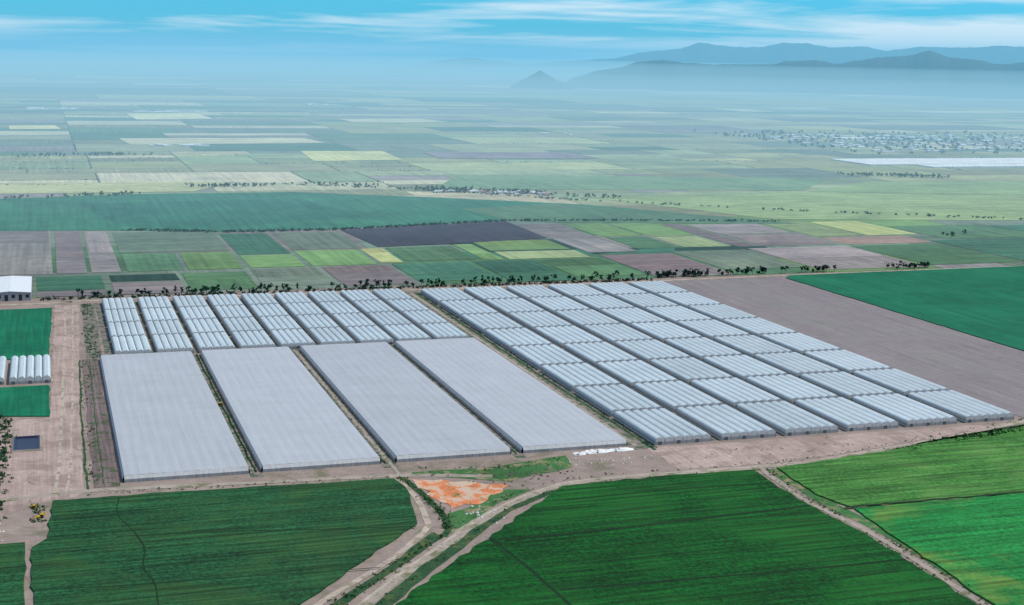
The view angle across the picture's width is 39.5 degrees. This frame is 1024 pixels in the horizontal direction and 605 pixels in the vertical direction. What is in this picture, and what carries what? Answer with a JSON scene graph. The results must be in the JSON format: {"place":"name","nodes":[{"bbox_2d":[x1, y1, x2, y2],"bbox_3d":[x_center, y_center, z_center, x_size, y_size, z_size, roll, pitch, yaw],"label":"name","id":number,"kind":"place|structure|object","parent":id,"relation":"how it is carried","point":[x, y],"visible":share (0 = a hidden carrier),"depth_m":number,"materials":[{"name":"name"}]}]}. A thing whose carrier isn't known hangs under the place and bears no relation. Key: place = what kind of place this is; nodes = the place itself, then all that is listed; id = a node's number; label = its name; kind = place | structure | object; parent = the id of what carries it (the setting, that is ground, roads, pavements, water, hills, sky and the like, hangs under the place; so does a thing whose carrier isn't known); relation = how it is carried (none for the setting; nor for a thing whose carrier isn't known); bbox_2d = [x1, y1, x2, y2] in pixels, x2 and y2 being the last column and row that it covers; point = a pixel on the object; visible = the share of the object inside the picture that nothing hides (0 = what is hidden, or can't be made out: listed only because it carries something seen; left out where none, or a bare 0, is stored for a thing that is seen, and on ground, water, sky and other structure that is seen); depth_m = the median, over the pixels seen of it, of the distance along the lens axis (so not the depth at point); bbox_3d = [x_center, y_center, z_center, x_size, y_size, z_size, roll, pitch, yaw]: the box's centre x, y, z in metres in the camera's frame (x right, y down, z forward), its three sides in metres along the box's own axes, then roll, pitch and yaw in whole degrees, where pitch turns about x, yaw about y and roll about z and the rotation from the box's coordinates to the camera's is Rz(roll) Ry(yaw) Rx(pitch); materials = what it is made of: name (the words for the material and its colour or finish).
{"place":"outdoors","nodes":[
{"label":"outdoors","id":0,"kind":"place"},
{"bbox_2d":[0,542,25,604],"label":"crop field","id":1,"kind":"structure","parent":0,"point":[12,565],"depth_m":821.44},
{"bbox_2d":[0,385,50,416],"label":"crop field","id":2,"kind":"structure","parent":0,"point":[26,401],"depth_m":1221.32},
{"bbox_2d":[0,308,51,359],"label":"crop field","id":3,"kind":"structure","parent":0,"point":[26,332],"depth_m":1519.31,"materials":[{"name":"plant"}]},
{"bbox_2d":[0,304,83,516],"bbox_3d":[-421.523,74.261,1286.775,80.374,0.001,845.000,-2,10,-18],"label":"dirt road","id":4,"kind":"structure","parent":0,"point":[52,423],"depth_m":1180.72,"materials":[{"name":"soil"}]},
{"bbox_2d":[30,478,416,604],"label":"crop field","id":5,"kind":"structure","parent":0,"point":[82,544],"depth_m":879.08,"materials":[{"name":"plant"}]},
{"bbox_2d":[0,474,491,501],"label":"dirt road","id":6,"kind":"structure","parent":0,"point":[227,483],"depth_m":1003.38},
{"bbox_2d":[313,474,431,604],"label":"dirt road","id":7,"kind":"structure","parent":0,"point":[423,532],"depth_m":875.09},
{"bbox_2d":[0,65,1023,297],"bbox_3d":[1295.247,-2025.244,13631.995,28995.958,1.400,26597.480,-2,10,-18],"label":"farm fields","id":8,"kind":"structure","parent":0,"point":[71,240],"depth_m":3434.40,"materials":[{"name":"plant"}]},
{"bbox_2d":[0,55,1023,604],"bbox_3d":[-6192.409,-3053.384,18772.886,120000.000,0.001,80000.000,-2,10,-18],"label":"ground","id":9,"kind":"structure","parent":0,"point":[18,527],"depth_m":1055.76,"materials":[{"name":"soil"}]},
{"bbox_2d":[0,276,31,300],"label":"warehouse","id":10,"kind":"structure","parent":9,"relation":"on","point":[15,288],"depth_m":1733.20,"materials":[{"name":"metal"}]},
{"bbox_2d":[0,419,52,506],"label":"bare yard","id":11,"kind":"structure","parent":9,"relation":"on","point":[30,472],"depth_m":1027.51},
{"bbox_2d":[9,354,50,384],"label":"hoop greenhouse","id":12,"kind":"object","parent":9,"relation":"on","point":[29,369],"visible":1,"depth_m":1316.89,"materials":[{"name":"plastic"}]},
{"bbox_2d":[81,304,101,357],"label":"weed strip","id":13,"kind":"object","parent":9,"relation":"on","point":[88,323],"visible":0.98,"depth_m":1533.34,"materials":[{"name":"plant"}]},
{"bbox_2d":[82,358,120,487],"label":"verge strip","id":14,"kind":"object","parent":9,"relation":"on","point":[111,475],"visible":1,"depth_m":1129.94,"materials":[{"name":"soil"}]},
{"bbox_2d":[111,335,151,353],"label":"hoop greenhouse","id":15,"kind":"object","parent":9,"relation":"on","point":[135,344],"visible":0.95,"depth_m":1439.53,"materials":[{"name":"plastic"}]},
{"bbox_2d":[152,333,193,352],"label":"hoop greenhouse","id":16,"kind":"object","parent":9,"relation":"on","point":[170,342],"visible":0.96,"depth_m":1452.19,"materials":[{"name":"plastic"}]},
{"bbox_2d":[100,351,249,482],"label":"shade net greenhouse","id":17,"kind":"object","parent":9,"relation":"on","point":[166,414],"visible":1,"depth_m":1151.01,"materials":[{"name":"fabric"}]},
{"bbox_2d":[192,332,235,352],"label":"hoop greenhouse","id":18,"kind":"object","parent":9,"relation":"on","point":[211,341],"visible":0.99,"depth_m":1464.44,"materials":[{"name":"plastic"}]},
{"bbox_2d":[193,354,263,477],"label":"corridor strip","id":19,"kind":"object","parent":9,"relation":"on","point":[252,473],"visible":0.54,"depth_m":1165.29,"materials":[{"name":"soil"}]},
{"bbox_2d":[232,330,275,348],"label":"hoop greenhouse","id":20,"kind":"object","parent":9,"relation":"on","point":[253,339],"visible":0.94,"depth_m":1477.68,"materials":[{"name":"plastic"}]},
{"bbox_2d":[94,295,431,354],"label":"corridor strip","id":21,"kind":"object","parent":9,"relation":"on","point":[107,343],"visible":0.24,"depth_m":1563.60,"materials":[{"name":"soil"}]},
{"bbox_2d":[200,347,380,471],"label":"shade net greenhouse","id":22,"kind":"object","parent":9,"relation":"on","point":[283,408],"visible":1,"depth_m":1182.91,"materials":[{"name":"fabric"}]},
{"bbox_2d":[270,329,315,348],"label":"hoop greenhouse","id":23,"kind":"object","parent":9,"relation":"on","point":[294,339],"visible":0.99,"depth_m":1488.47,"materials":[{"name":"plastic"}]},
{"bbox_2d":[308,327,354,344],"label":"hoop greenhouse","id":24,"kind":"object","parent":9,"relation":"on","point":[330,335],"visible":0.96,"depth_m":1503.62,"materials":[{"name":"plastic"}]},
{"bbox_2d":[292,349,398,467],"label":"corridor strip","id":25,"kind":"object","parent":9,"relation":"on","point":[390,459],"visible":0.54,"depth_m":1198.21,"materials":[{"name":"soil"}]},
{"bbox_2d":[346,325,393,344],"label":"hoop greenhouse","id":26,"kind":"object","parent":9,"relation":"on","point":[367,334],"visible":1,"depth_m":1514.58,"materials":[{"name":"plastic"}]},
{"bbox_2d":[332,532,442,604],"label":"grass verge","id":27,"kind":"object","parent":9,"relation":"on","point":[395,566],"depth_m":848.33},
{"bbox_2d":[300,342,511,461],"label":"shade net greenhouse","id":28,"kind":"object","parent":9,"relation":"on","point":[403,406],"visible":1,"depth_m":1215.92,"materials":[{"name":"fabric"}]},
{"bbox_2d":[383,324,430,340],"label":"hoop greenhouse","id":29,"kind":"object","parent":9,"relation":"on","point":[405,332],"visible":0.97,"depth_m":1530.04,"materials":[{"name":"plastic"}]},
{"bbox_2d":[420,323,468,338],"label":"hoop greenhouse","id":30,"kind":"object","parent":9,"relation":"on","point":[441,331],"visible":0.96,"depth_m":1543.41,"materials":[{"name":"plastic"}]},
{"bbox_2d":[421,287,475,304],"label":"hoop greenhouse","id":31,"kind":"object","parent":9,"relation":"on","point":[436,295],"visible":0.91,"depth_m":1776.73,"materials":[{"name":"plastic"}]},
{"bbox_2d":[390,345,526,457],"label":"corridor strip","id":32,"kind":"object","parent":9,"relation":"on","point":[519,454],"visible":0.54,"depth_m":1229.23,"materials":[{"name":"soil"}]},
{"bbox_2d":[411,479,507,508],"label":"orange soil patch","id":33,"kind":"object","parent":9,"relation":"on","point":[455,494],"visible":1,"depth_m":996.40,"materials":[{"name":"soil"}]},
{"bbox_2d":[375,490,553,604],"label":"grass verge","id":34,"kind":"object","parent":9,"relation":"on","point":[397,593],"depth_m":861.49,"materials":[{"name":"plant"}]},
{"bbox_2d":[440,299,498,318],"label":"hoop greenhouse","id":35,"kind":"object","parent":9,"relation":"on","point":[457,308],"visible":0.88,"depth_m":1690.24,"materials":[{"name":"plastic"}]},
{"bbox_2d":[40,260,929,300],"bbox_3d":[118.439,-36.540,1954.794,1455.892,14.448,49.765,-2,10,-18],"label":"tree row","id":36,"kind":"object","parent":9,"relation":"on","point":[686,272],"visible":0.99,"depth_m":1879.42,"materials":[{"name":"green plant"}]},
{"bbox_2d":[448,489,532,534],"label":"grass verge","id":37,"kind":"object","parent":9,"relation":"on","point":[484,507],"depth_m":956.31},
{"bbox_2d":[464,286,519,302],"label":"hoop greenhouse","id":38,"kind":"object","parent":9,"relation":"on","point":[483,294],"visible":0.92,"depth_m":1795.02,"materials":[{"name":"plastic"}]},
{"bbox_2d":[461,313,523,333],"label":"hoop greenhouse","id":39,"kind":"object","parent":9,"relation":"on","point":[483,323],"visible":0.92,"depth_m":1602.22,"materials":[{"name":"plastic"}]},
{"bbox_2d":[412,455,573,480],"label":"grass patch","id":40,"kind":"object","parent":9,"relation":"on","point":[522,471],"visible":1,"depth_m":1047.52,"materials":[{"name":"plant"}]},
{"bbox_2d":[394,338,627,452],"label":"shade net greenhouse","id":41,"kind":"object","parent":9,"relation":"on","point":[520,407],"visible":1,"depth_m":1247.71,"materials":[{"name":"fabric"}]},
{"bbox_2d":[4,129,1023,236],"bbox_3d":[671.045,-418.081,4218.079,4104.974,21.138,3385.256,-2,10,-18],"label":"distant trees","id":42,"kind":"object","parent":9,"relation":"on","point":[465,189],"visible":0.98,"depth_m":3195.48,"materials":[{"name":"green plant"}]},
{"bbox_2d":[485,298,544,316],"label":"hoop greenhouse","id":43,"kind":"object","parent":9,"relation":"on","point":[506,307],"visible":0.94,"depth_m":1707.30,"materials":[{"name":"plastic"}]},
{"bbox_2d":[485,328,552,350],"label":"hoop greenhouse","id":44,"kind":"object","parent":9,"relation":"on","point":[509,339],"visible":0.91,"depth_m":1514.35,"materials":[{"name":"plastic"}]},
{"bbox_2d":[29,293,1023,604],"bbox_3d":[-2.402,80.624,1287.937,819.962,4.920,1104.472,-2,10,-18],"label":"roadside shrubs","id":45,"kind":"object","parent":9,"relation":"on","point":[989,433],"visible":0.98,"depth_m":1044.54,"materials":[{"name":"green plant"}]},
{"bbox_2d":[506,285,562,301],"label":"hoop greenhouse","id":46,"kind":"object","parent":9,"relation":"on","point":[526,292],"visible":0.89,"depth_m":1812.88,"materials":[{"name":"plastic"}]},
{"bbox_2d":[509,311,573,331],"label":"hoop greenhouse","id":47,"kind":"object","parent":9,"relation":"on","point":[531,321],"visible":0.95,"depth_m":1619.43,"materials":[{"name":"plastic"}]},
{"bbox_2d":[511,344,584,369],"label":"hoop greenhouse","id":48,"kind":"object","parent":9,"relation":"on","point":[538,357],"visible":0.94,"depth_m":1427.06,"materials":[{"name":"plastic"}]},
{"bbox_2d":[529,296,589,314],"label":"hoop greenhouse","id":49,"kind":"object","parent":9,"relation":"on","point":[552,305],"visible":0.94,"depth_m":1725.16,"materials":[{"name":"plastic"}]},
{"bbox_2d":[480,340,656,449],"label":"corridor strip","id":50,"kind":"object","parent":9,"relation":"on","point":[640,444],"visible":0.54,"depth_m":1254.70,"materials":[{"name":"soil"}]},
{"bbox_2d":[534,326,603,347],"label":"hoop greenhouse","id":51,"kind":"object","parent":9,"relation":"on","point":[560,336],"visible":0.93,"depth_m":1532.22,"materials":[{"name":"plastic"}]},
{"bbox_2d":[548,283,606,299],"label":"hoop greenhouse","id":52,"kind":"object","parent":9,"relation":"on","point":[570,291],"visible":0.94,"depth_m":1830.66,"materials":[{"name":"plastic"}]},
{"bbox_2d":[541,363,620,391],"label":"hoop greenhouse","id":53,"kind":"object","parent":9,"relation":"on","point":[570,376],"visible":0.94,"depth_m":1339.34,"materials":[{"name":"plastic"}]},
{"bbox_2d":[555,309,620,329],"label":"hoop greenhouse","id":54,"kind":"object","parent":9,"relation":"on","point":[580,319],"visible":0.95,"depth_m":1637.19,"materials":[{"name":"plastic"}]},
{"bbox_2d":[564,342,638,366],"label":"hoop greenhouse","id":55,"kind":"object","parent":9,"relation":"on","point":[592,354],"visible":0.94,"depth_m":1444.54,"materials":[{"name":"plastic"}]},
{"bbox_2d":[573,295,635,312],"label":"hoop greenhouse","id":56,"kind":"object","parent":9,"relation":"on","point":[598,303],"visible":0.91,"depth_m":1742.66,"materials":[{"name":"plastic"}]},
{"bbox_2d":[583,323,652,345],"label":"hoop greenhouse","id":57,"kind":"object","parent":9,"relation":"on","point":[611,334],"visible":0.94,"depth_m":1550.09,"materials":[{"name":"plastic"}]},
{"bbox_2d":[575,384,662,416],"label":"hoop greenhouse","id":58,"kind":"object","parent":9,"relation":"on","point":[610,400],"visible":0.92,"depth_m":1251.33,"materials":[{"name":"plastic"}]},
{"bbox_2d":[600,307,667,326],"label":"hoop greenhouse","id":59,"kind":"object","parent":9,"relation":"on","point":[627,316],"visible":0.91,"depth_m":1654.94,"materials":[{"name":"plastic"}]},
{"bbox_2d":[597,360,678,387],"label":"hoop greenhouse","id":60,"kind":"object","parent":9,"relation":"on","point":[631,374],"visible":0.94,"depth_m":1356.96,"materials":[{"name":"plastic"}]},
{"bbox_2d":[616,293,678,310],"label":"hoop greenhouse","id":61,"kind":"object","parent":9,"relation":"on","point":[643,301],"visible":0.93,"depth_m":1760.09,"materials":[{"name":"plastic"}]},
{"bbox_2d":[615,339,690,363],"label":"hoop greenhouse","id":62,"kind":"object","parent":9,"relation":"on","point":[647,351],"visible":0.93,"depth_m":1462.52,"materials":[{"name":"plastic"}]},
{"bbox_2d":[614,408,710,444],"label":"hoop greenhouse","id":63,"kind":"object","parent":9,"relation":"on","point":[659,426],"visible":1,"depth_m":1158.77,"materials":[{"name":"plastic"}]},
{"bbox_2d":[631,321,702,342],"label":"hoop greenhouse","id":64,"kind":"object","parent":9,"relation":"on","point":[661,331],"visible":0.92,"depth_m":1567.70,"materials":[{"name":"plastic"}]},
{"bbox_2d":[634,381,722,411],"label":"hoop greenhouse","id":65,"kind":"object","parent":9,"relation":"on","point":[670,395],"visible":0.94,"depth_m":1269.52,"materials":[{"name":"plastic"}]},
{"bbox_2d":[645,306,712,324],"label":"hoop greenhouse","id":66,"kind":"object","parent":9,"relation":"on","point":[674,314],"visible":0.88,"depth_m":1672.86,"materials":[{"name":"plastic"}]},
{"bbox_2d":[657,292,720,308],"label":"hoop greenhouse","id":67,"kind":"object","parent":9,"relation":"on","point":[685,299],"visible":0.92,"depth_m":1778.13,"materials":[{"name":"plastic"}]},
{"bbox_2d":[650,357,733,384],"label":"hoop greenhouse","id":68,"kind":"object","parent":9,"relation":"on","point":[687,371],"visible":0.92,"depth_m":1374.57,"materials":[{"name":"plastic"}]},
{"bbox_2d":[665,337,742,360],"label":"hoop greenhouse","id":69,"kind":"object","parent":9,"relation":"on","point":[700,349],"visible":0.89,"depth_m":1479.81,"materials":[{"name":"plastic"}]},
{"bbox_2d":[677,319,750,340],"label":"hoop greenhouse","id":70,"kind":"object","parent":9,"relation":"on","point":[711,329],"visible":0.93,"depth_m":1585.01,"materials":[{"name":"plastic"}]},
{"bbox_2d":[689,304,757,322],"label":"hoop greenhouse","id":71,"kind":"object","parent":9,"relation":"on","point":[720,312],"visible":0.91,"depth_m":1691.00,"materials":[{"name":"plastic"}]},
{"bbox_2d":[676,404,775,440],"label":"hoop greenhouse","id":72,"kind":"object","parent":9,"relation":"on","point":[722,422],"visible":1,"depth_m":1176.42,"materials":[{"name":"plastic"}]},
{"bbox_2d":[691,377,781,408],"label":"hoop greenhouse","id":73,"kind":"object","parent":9,"relation":"on","point":[733,392],"visible":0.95,"depth_m":1286.95,"materials":[{"name":"plastic"}]},
{"bbox_2d":[703,355,787,381],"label":"hoop greenhouse","id":74,"kind":"object","parent":9,"relation":"on","point":[742,367],"visible":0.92,"depth_m":1392.14,"materials":[{"name":"plastic"}]},
{"bbox_2d":[714,335,792,357],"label":"hoop greenhouse","id":75,"kind":"object","parent":9,"relation":"on","point":[752,346],"visible":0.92,"depth_m":1497.85,"materials":[{"name":"plastic"}]},
{"bbox_2d":[723,318,796,337],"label":"hoop greenhouse","id":76,"kind":"object","parent":9,"relation":"on","point":[758,327],"visible":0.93,"depth_m":1603.37,"materials":[{"name":"plastic"}]},
{"bbox_2d":[736,401,837,435],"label":"hoop greenhouse","id":77,"kind":"object","parent":9,"relation":"on","point":[784,418],"visible":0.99,"depth_m":1193.42,"materials":[{"name":"plastic"}]},
{"bbox_2d":[746,374,838,404],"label":"hoop greenhouse","id":78,"kind":"object","parent":9,"relation":"on","point":[788,388],"visible":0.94,"depth_m":1304.51,"materials":[{"name":"plastic"}]},
{"bbox_2d":[754,352,840,377],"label":"hoop greenhouse","id":79,"kind":"object","parent":9,"relation":"on","point":[796,364],"visible":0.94,"depth_m":1409.85,"materials":[{"name":"plastic"}]},
{"bbox_2d":[761,333,841,354],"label":"hoop greenhouse","id":80,"kind":"object","parent":9,"relation":"on","point":[801,343],"visible":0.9,"depth_m":1515.20,"materials":[{"name":"plastic"}]},
{"bbox_2d":[648,423,1001,468],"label":"bare yard","id":81,"kind":"structure","parent":9,"relation":"on","point":[722,456],"depth_m":1122.16,"materials":[{"name":"soil"}]},
{"bbox_2d":[795,397,898,431],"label":"hoop greenhouse","id":82,"kind":"object","parent":9,"relation":"on","point":[847,415],"visible":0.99,"depth_m":1211.29,"materials":[{"name":"plastic"}]},
{"bbox_2d":[800,371,894,400],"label":"hoop greenhouse","id":83,"kind":"object","parent":9,"relation":"on","point":[845,385],"visible":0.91,"depth_m":1322.31,"materials":[{"name":"plastic"}]},
{"bbox_2d":[804,350,891,374],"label":"hoop greenhouse","id":84,"kind":"object","parent":9,"relation":"on","point":[846,361],"visible":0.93,"depth_m":1427.40,"materials":[{"name":"plastic"}]},
{"bbox_2d":[768,468,960,583],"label":"grass verge","id":85,"kind":"object","parent":9,"relation":"on","point":[831,505],"depth_m":968.60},
{"bbox_2d":[738,134,1023,152],"bbox_3d":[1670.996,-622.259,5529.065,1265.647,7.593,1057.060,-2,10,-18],"label":"distant town","id":86,"kind":"object","parent":9,"relation":"on","point":[841,143],"visible":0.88,"depth_m":5471.38,"materials":[{"name":"metal"}]},
{"bbox_2d":[853,368,948,396],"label":"hoop greenhouse","id":87,"kind":"object","parent":9,"relation":"on","point":[900,382],"visible":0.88,"depth_m":1340.21,"materials":[{"name":"plastic"}]},
{"bbox_2d":[852,393,956,426],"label":"hoop greenhouse","id":88,"kind":"object","parent":9,"relation":"on","point":[903,410],"visible":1,"depth_m":1229.00,"materials":[{"name":"plastic"}]},
{"bbox_2d":[831,158,1023,165],"bbox_3d":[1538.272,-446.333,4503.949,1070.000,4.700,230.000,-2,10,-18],"label":"distant greenhouse","id":89,"kind":"object","parent":9,"relation":"on","point":[889,161],"visible":0.88,"depth_m":4417.17,"materials":[{"name":"white plastic"}]},
{"bbox_2d":[908,390,1013,422],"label":"hoop greenhouse","id":90,"kind":"object","parent":9,"relation":"on","point":[963,407],"visible":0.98,"depth_m":1246.59,"materials":[{"name":"plastic"}]},
{"bbox_2d":[0,0,1023,63],"label":"sky","id":91,"kind":"structure","parent":0,"point":[513,31],"materials":[{"name":"blue"}]},
{"bbox_2d":[410,293,637,445],"bbox_3d":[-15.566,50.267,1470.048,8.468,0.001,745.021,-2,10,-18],"label":"corridor track","id":92,"kind":"structure","parent":0,"point":[535,377],"depth_m":1373.98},
{"bbox_2d":[510,70,573,88],"bbox_3d":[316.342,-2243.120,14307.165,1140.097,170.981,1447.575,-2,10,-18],"label":"hills","id":93,"kind":"structure","parent":0,"point":[540,79],"depth_m":13943.77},
{"bbox_2d":[395,470,977,604],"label":"crop field","id":94,"kind":"structure","parent":0,"point":[488,572],"depth_m":870.56,"materials":[{"name":"plant"}]},
{"bbox_2d":[560,559,905,589],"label":"furrow","id":95,"kind":"structure","parent":94,"relation":"on","point":[731,575],"depth_m":838.92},
{"bbox_2d":[355,420,1023,604],"bbox_3d":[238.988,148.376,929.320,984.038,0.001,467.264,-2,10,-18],"label":"dirt road","id":96,"kind":"structure","parent":0,"point":[375,598],"depth_m":978.91,"materials":[{"name":"soil"}]},
{"bbox_2d":[387,43,1023,73],"bbox_3d":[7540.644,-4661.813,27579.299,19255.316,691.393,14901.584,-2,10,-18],"label":"hills","id":97,"kind":"structure","parent":0,"point":[703,53],"depth_m":28229.07,"materials":[{"name":"blue"}]},
{"bbox_2d":[564,51,1023,98],"bbox_3d":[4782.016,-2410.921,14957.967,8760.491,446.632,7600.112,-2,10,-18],"label":"hills","id":98,"kind":"structure","parent":0,"point":[928,73],"depth_m":14448.16,"materials":[{"name":"blue"}]},
{"bbox_2d":[664,277,1023,416],"bbox_3d":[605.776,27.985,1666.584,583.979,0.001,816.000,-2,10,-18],"label":"tilled field","id":99,"kind":"structure","parent":0,"point":[986,371],"depth_m":1592.77,"materials":[{"name":"soil"}]},
{"bbox_2d":[756,467,986,604],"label":"dirt road","id":100,"kind":"structure","parent":0,"point":[911,557],"depth_m":910.91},
{"bbox_2d":[777,426,1023,506],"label":"crop field","id":101,"kind":"structure","parent":0,"point":[974,466],"depth_m":1058.70,"materials":[{"name":"plant"}]},
{"bbox_2d":[786,266,1023,350],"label":"crop field","id":102,"kind":"structure","parent":0,"point":[986,303],"depth_m":1879.67,"materials":[{"name":"plant"}]},
{"bbox_2d":[854,493,1023,604],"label":"crop field","id":103,"kind":"structure","parent":0,"point":[976,544],"depth_m":917.26,"materials":[{"name":"plant"}]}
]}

